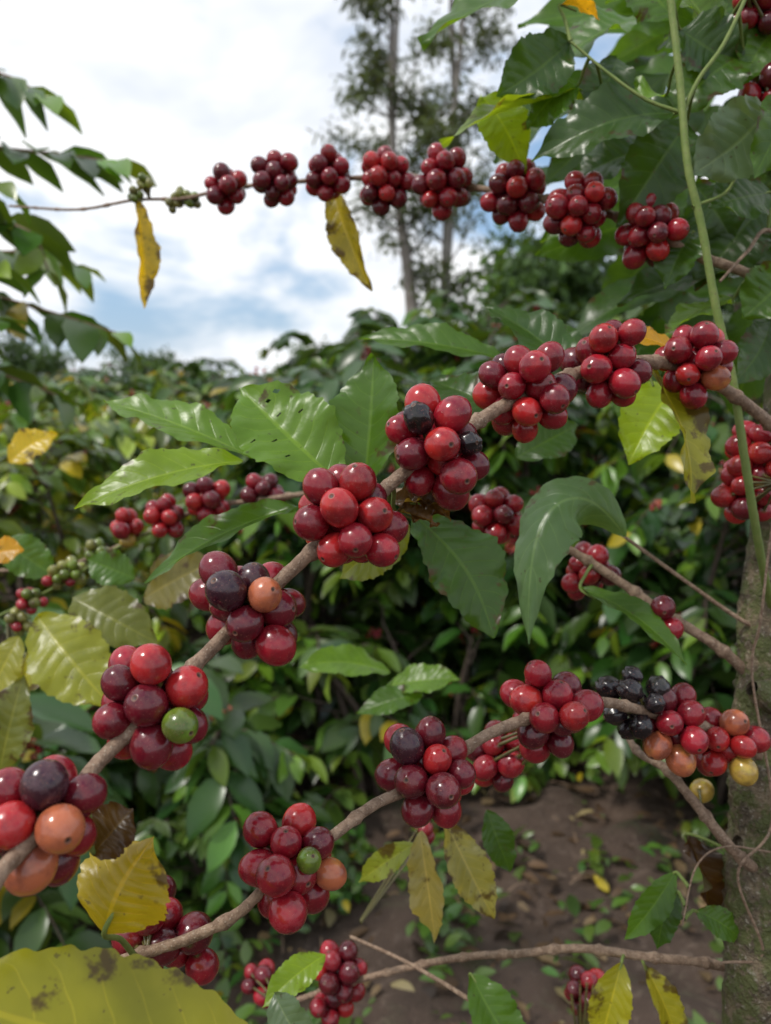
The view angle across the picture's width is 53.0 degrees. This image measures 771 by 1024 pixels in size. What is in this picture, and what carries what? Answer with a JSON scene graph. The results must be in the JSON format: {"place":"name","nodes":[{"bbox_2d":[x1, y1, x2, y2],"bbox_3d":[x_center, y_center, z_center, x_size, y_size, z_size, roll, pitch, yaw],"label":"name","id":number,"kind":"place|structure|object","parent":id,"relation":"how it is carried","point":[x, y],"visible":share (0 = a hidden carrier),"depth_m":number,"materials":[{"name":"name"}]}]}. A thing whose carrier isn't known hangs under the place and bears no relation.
{"place":"outdoors","nodes":[
{"label":"outdoors","id":0,"kind":"place"},
{"bbox_2d":[0,579,6,593],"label":"coffee bush","id":1,"kind":"object","parent":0,"point":[2,588],"visible":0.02,"depth_m":2.50,"materials":[{"name":"green plant"}]},
{"bbox_2d":[0,444,736,1023],"bbox_3d":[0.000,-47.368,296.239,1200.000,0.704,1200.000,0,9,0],"label":"ground","id":2,"kind":"structure","parent":0,"point":[624,830],"depth_m":1.95,"materials":[{"name":"soil"}]},
{"bbox_2d":[9,373,45,383],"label":"coffee bush","id":3,"kind":"object","parent":2,"relation":"on","point":[41,379],"depth_m":10.97,"materials":[{"name":"green plant"}]},
{"bbox_2d":[0,323,77,386],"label":"shade tree","id":4,"kind":"object","parent":2,"relation":"on","point":[39,362],"visible":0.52,"depth_m":32.54,"materials":[{"name":"green plant"}]},
{"bbox_2d":[0,357,89,525],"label":"coffee bush","id":5,"kind":"object","parent":2,"relation":"on","point":[4,397],"visible":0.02,"depth_m":5.19,"materials":[{"name":"green plant"}]},
{"bbox_2d":[40,402,52,412],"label":"coffee bush","id":6,"kind":"object","parent":2,"relation":"on","point":[43,409],"visible":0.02,"depth_m":11.60,"materials":[{"name":"green plant"}]},
{"bbox_2d":[38,369,69,402],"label":"coffee bush","id":7,"kind":"object","parent":2,"relation":"on","point":[47,375],"visible":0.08,"depth_m":20.75,"materials":[{"name":"green plant"}]},
{"bbox_2d":[0,855,111,957],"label":"young coffee bush","id":8,"kind":"object","parent":2,"relation":"on","point":[26,922],"visible":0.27,"depth_m":1.56,"materials":[{"name":"green plant"}]},
{"bbox_2d":[0,688,114,945],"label":"young coffee bush","id":9,"kind":"object","parent":2,"relation":"on","point":[52,715],"visible":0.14,"depth_m":1.46,"materials":[{"name":"green plant"}]},
{"bbox_2d":[45,370,70,408],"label":"coffee bush","id":10,"kind":"object","parent":2,"relation":"on","point":[52,378],"visible":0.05,"depth_m":17.64,"materials":[{"name":"green plant"}]},
{"bbox_2d":[0,620,126,807],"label":"young coffee bush","id":11,"kind":"object","parent":2,"relation":"on","point":[104,773],"visible":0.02,"depth_m":2.00,"materials":[{"name":"green plant"}]},
{"bbox_2d":[37,404,91,508],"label":"coffee bush","id":12,"kind":"object","parent":2,"relation":"on","point":[40,406],"visible":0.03,"depth_m":7.64,"materials":[{"name":"green plant"}]},
{"bbox_2d":[0,68,156,429],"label":"neighbouring coffee plant","id":13,"kind":"object","parent":2,"relation":"on","point":[42,246],"visible":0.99,"depth_m":1.23,"materials":[{"name":"green plant"}]},
{"bbox_2d":[0,376,156,612],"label":"coffee bush","id":14,"kind":"object","parent":2,"relation":"on","point":[51,422],"visible":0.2,"depth_m":3.58,"materials":[{"name":"green plant"}]},
{"bbox_2d":[38,375,124,452],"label":"coffee bush","id":15,"kind":"object","parent":2,"relation":"on","point":[44,400],"visible":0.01,"depth_m":10.01,"materials":[{"name":"green plant"}]},
{"bbox_2d":[47,361,135,453],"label":"coffee bush","id":16,"kind":"object","parent":2,"relation":"on","point":[102,374],"visible":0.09,"depth_m":8.30,"materials":[{"name":"green plant"}]},
{"bbox_2d":[76,367,109,378],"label":"coffee bush","id":17,"kind":"object","parent":2,"relation":"on","point":[84,368],"visible":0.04,"depth_m":25.60,"materials":[{"name":"green plant"}]},
{"bbox_2d":[0,405,205,689],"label":"coffee bush","id":18,"kind":"object","parent":2,"relation":"on","point":[55,538],"visible":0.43,"depth_m":2.77,"materials":[{"name":"green plant"}]},
{"bbox_2d":[53,372,176,524],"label":"coffee bush","id":19,"kind":"object","parent":2,"relation":"on","point":[138,384],"visible":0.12,"depth_m":7.31,"materials":[{"name":"green plant"}]},
{"bbox_2d":[89,392,181,443],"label":"coffee bush","id":20,"kind":"object","parent":2,"relation":"on","point":[168,399],"visible":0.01,"depth_m":10.36,"materials":[{"name":"green plant"}]},
{"bbox_2d":[131,372,154,392],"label":"coffee bush","id":21,"kind":"object","parent":2,"relation":"on","point":[135,374],"depth_m":24.51,"materials":[{"name":"green plant"}]},
{"bbox_2d":[71,371,234,574],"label":"coffee bush","id":22,"kind":"object","parent":2,"relation":"on","point":[103,513],"visible":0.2,"depth_m":5.31,"materials":[{"name":"green plant"}]},
{"bbox_2d":[96,344,214,396],"bbox_3d":[-8.710,-4.880,29.532,4.154,3.543,4.325,0,9,0],"label":"shade tree","id":23,"kind":"object","parent":2,"relation":"on","point":[160,362],"visible":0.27,"depth_m":29.02,"materials":[{"name":"green plant"}]},
{"bbox_2d":[129,359,183,399],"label":"coffee bush","id":24,"kind":"object","parent":2,"relation":"on","point":[146,363],"visible":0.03,"depth_m":17.27,"materials":[{"name":"green plant"}]},
{"bbox_2d":[92,812,255,978],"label":"young coffee bush","id":25,"kind":"object","parent":2,"relation":"on","point":[168,834],"visible":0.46,"depth_m":1.80,"materials":[{"name":"green plant"}]},
{"bbox_2d":[30,602,327,889],"bbox_3d":[-0.538,0.626,2.232,0.954,0.770,0.913,5,11,28],"label":"young coffee bush","id":26,"kind":"object","parent":2,"relation":"on","point":[251,751],"visible":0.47,"depth_m":1.83,"materials":[{"name":"green plant"}]},
{"bbox_2d":[135,358,244,499],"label":"coffee bush","id":27,"kind":"object","parent":2,"relation":"on","point":[198,380],"visible":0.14,"depth_m":8.38,"materials":[{"name":"green plant"}]},
{"bbox_2d":[159,369,236,447],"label":"coffee bush","id":28,"kind":"object","parent":2,"relation":"on","point":[219,375],"visible":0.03,"depth_m":13.62,"materials":[{"name":"green plant"}]},
{"bbox_2d":[168,373,231,442],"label":"coffee bush","id":29,"kind":"object","parent":2,"relation":"on","point":[219,395],"visible":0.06,"depth_m":9.94,"materials":[{"name":"green plant"}]},
{"bbox_2d":[179,390,226,447],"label":"coffee bush","id":30,"kind":"object","parent":2,"relation":"on","point":[201,443],"depth_m":11.65,"materials":[{"name":"green plant"}]},
{"bbox_2d":[185,368,224,376],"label":"coffee bush","id":31,"kind":"object","parent":2,"relation":"on","point":[207,369],"visible":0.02,"depth_m":24.71,"materials":[{"name":"green plant"}]},
{"bbox_2d":[124,381,346,632],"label":"coffee bush","id":32,"kind":"object","parent":2,"relation":"on","point":[164,545],"visible":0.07,"depth_m":4.01,"materials":[{"name":"green plant"}]},
{"bbox_2d":[200,373,290,499],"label":"coffee bush","id":33,"kind":"object","parent":2,"relation":"on","point":[209,386],"visible":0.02,"depth_m":6.78,"materials":[{"name":"green plant"}]},
{"bbox_2d":[155,725,339,924],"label":"young coffee bush","id":34,"kind":"object","parent":2,"relation":"on","point":[173,796],"visible":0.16,"depth_m":1.89,"materials":[{"name":"green plant"}]},
{"bbox_2d":[221,369,282,376],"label":"coffee bush","id":35,"kind":"object","parent":2,"relation":"on","point":[228,372],"visible":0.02,"depth_m":20.60,"materials":[{"name":"green plant"}]},
{"bbox_2d":[262,335,336,378],"bbox_3d":[-2.878,-5.377,31.347,4.089,3.556,3.976,0,9,0],"label":"shade tree","id":36,"kind":"object","parent":2,"relation":"on","point":[299,349],"visible":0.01,"depth_m":31.04,"materials":[{"name":"green plant"}]},
{"bbox_2d":[149,342,464,770],"bbox_3d":[-0.238,0.132,2.995,1.180,1.486,1.505,2,10,14],"label":"coffee bush","id":37,"kind":"object","parent":2,"relation":"on","point":[267,533],"visible":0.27,"depth_m":2.69,"materials":[{"name":"green plant"}]},
{"bbox_2d":[209,620,431,857],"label":"young coffee bush","id":38,"kind":"object","parent":2,"relation":"on","point":[355,738],"visible":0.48,"depth_m":2.37,"materials":[{"name":"green plant"}]},
{"bbox_2d":[310,364,398,395],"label":"coffee bush","id":39,"kind":"object","parent":2,"relation":"on","point":[340,372],"depth_m":7.20,"materials":[{"name":"green plant"}]},
{"bbox_2d":[256,330,466,608],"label":"coffee bush","id":40,"kind":"object","parent":2,"relation":"on","point":[306,357],"visible":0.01,"depth_m":4.44,"materials":[{"name":"green plant"}]},
{"bbox_2d":[10,636,733,1023],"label":"weeds","id":41,"kind":"object","parent":2,"relation":"on","point":[362,848],"visible":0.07,"depth_m":1.90,"materials":[{"name":"green plant"}]},
{"bbox_2d":[0,0,770,1023],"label":"coffee plant","id":42,"kind":"object","parent":2,"relation":"on","point":[628,150],"visible":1,"depth_m":0.46,"materials":[{"name":"green plant"}]},
{"bbox_2d":[82,604,733,1023],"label":"leaf litter","id":43,"kind":"object","parent":2,"relation":"on","point":[328,918],"visible":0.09,"depth_m":2.00,"materials":[{"name":"brown plant"}]},
{"bbox_2d":[306,0,523,327],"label":"eucalyptus tree","id":44,"kind":"object","parent":2,"relation":"on","point":[425,121],"visible":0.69,"depth_m":14.86,"materials":[{"name":"green plant"}]},
{"bbox_2d":[314,287,560,646],"bbox_3d":[0.246,-0.235,4.153,1.585,1.821,1.667,2,10,14],"label":"coffee bush","id":45,"kind":"object","parent":2,"relation":"on","point":[454,308],"visible":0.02,"depth_m":3.71,"materials":[{"name":"green plant"}]},
{"bbox_2d":[283,316,595,697],"bbox_3d":[0.251,-0.018,3.390,1.483,1.662,1.382,1,9,6],"label":"coffee bush","id":46,"kind":"object","parent":2,"relation":"on","point":[540,474],"visible":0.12,"depth_m":3.10,"materials":[{"name":"green plant"}]},
{"bbox_2d":[338,596,570,802],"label":"young coffee bush","id":47,"kind":"object","parent":2,"relation":"on","point":[471,639],"visible":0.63,"depth_m":2.76,"materials":[{"name":"green plant"}]},
{"bbox_2d":[419,300,502,370],"bbox_3d":[1.480,-2.057,12.738,3.000,2.847,2.886,0,9,0],"label":"shade tree","id":48,"kind":"object","parent":2,"relation":"on","point":[478,315],"visible":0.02,"depth_m":12.52,"materials":[{"name":"green plant"}]},
{"bbox_2d":[341,329,680,717],"bbox_3d":[0.488,0.057,3.254,1.382,1.561,1.483,-8,13,-42],"label":"coffee bush","id":49,"kind":"object","parent":2,"relation":"on","point":[404,575],"visible":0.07,"depth_m":2.88,"materials":[{"name":"green plant"}]},
{"bbox_2d":[449,220,599,330],"bbox_3d":[3.125,-3.272,14.466,4.079,4.387,3.590,0,9,0],"label":"shade tree","id":50,"kind":"object","parent":2,"relation":"on","point":[473,284],"visible":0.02,"depth_m":14.13,"materials":[{"name":"green plant"}]},
{"bbox_2d":[458,220,643,335],"bbox_3d":[2.171,-1.865,9.299,2.846,3.540,2.434,3,10,20],"label":"shade tree","id":51,"kind":"object","parent":2,"relation":"on","point":[572,289],"visible":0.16,"depth_m":8.74,"materials":[{"name":"green plant"}]},
{"bbox_2d":[495,298,669,634],"bbox_3d":[1.024,-0.172,4.089,1.618,1.727,1.269,-4,10,-25],"label":"coffee bush","id":52,"kind":"object","parent":2,"relation":"on","point":[649,486],"visible":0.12,"depth_m":3.80,"materials":[{"name":"green plant"}]},
{"bbox_2d":[522,628,646,791],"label":"young coffee bush","id":53,"kind":"object","parent":2,"relation":"on","point":[587,737],"visible":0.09,"depth_m":2.59,"materials":[{"name":"green plant"}]},
{"bbox_2d":[546,461,749,824],"bbox_3d":[1.108,0.352,2.375,1.214,1.238,0.952,3,10,18],"label":"coffee bush","id":54,"kind":"object","parent":2,"relation":"on","point":[703,563],"visible":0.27,"depth_m":2.23,"materials":[{"name":"green plant"}]},
{"bbox_2d":[579,448,725,553],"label":"coffee bush","id":55,"kind":"object","parent":2,"relation":"on","point":[591,460],"depth_m":4.90,"materials":[{"name":"green plant"}]},
{"bbox_2d":[585,548,737,805],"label":"young coffee bush","id":56,"kind":"object","parent":2,"relation":"on","point":[636,656],"visible":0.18,"depth_m":2.42,"materials":[{"name":"green plant"}]},
{"bbox_2d":[570,303,762,692],"bbox_3d":[1.358,0.027,2.900,1.633,1.719,1.554,0,9,-1],"label":"coffee bush","id":57,"kind":"object","parent":2,"relation":"on","point":[718,435],"visible":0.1,"depth_m":2.64,"materials":[{"name":"green plant"}]},
{"bbox_2d":[589,258,760,313],"bbox_3d":[3.897,-2.413,10.233,3.464,4.074,3.392,0,9,0],"label":"shade tree","id":58,"kind":"object","parent":2,"relation":"on","point":[728,308],"depth_m":9.53,"materials":[{"name":"green plant"}]},
{"bbox_2d":[593,390,762,590],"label":"coffee bush","id":59,"kind":"object","parent":2,"relation":"on","point":[717,458],"visible":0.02,"depth_m":3.96,"materials":[{"name":"green plant"}]},
{"bbox_2d":[679,803,729,840],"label":"young coffee bush","id":60,"kind":"object","parent":2,"relation":"on","point":[699,827],"visible":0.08,"depth_m":2.26,"materials":[{"name":"green plant"}]},
{"bbox_2d":[731,170,770,297],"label":"shade tree","id":61,"kind":"object","parent":2,"relation":"on","point":[765,180],"visible":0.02,"depth_m":10.32,"materials":[{"name":"green plant"}]},
{"bbox_2d":[0,0,738,379],"label":"sky","id":62,"kind":"structure","parent":0,"point":[177,89],"materials":[{"name":"white"}]}
]}

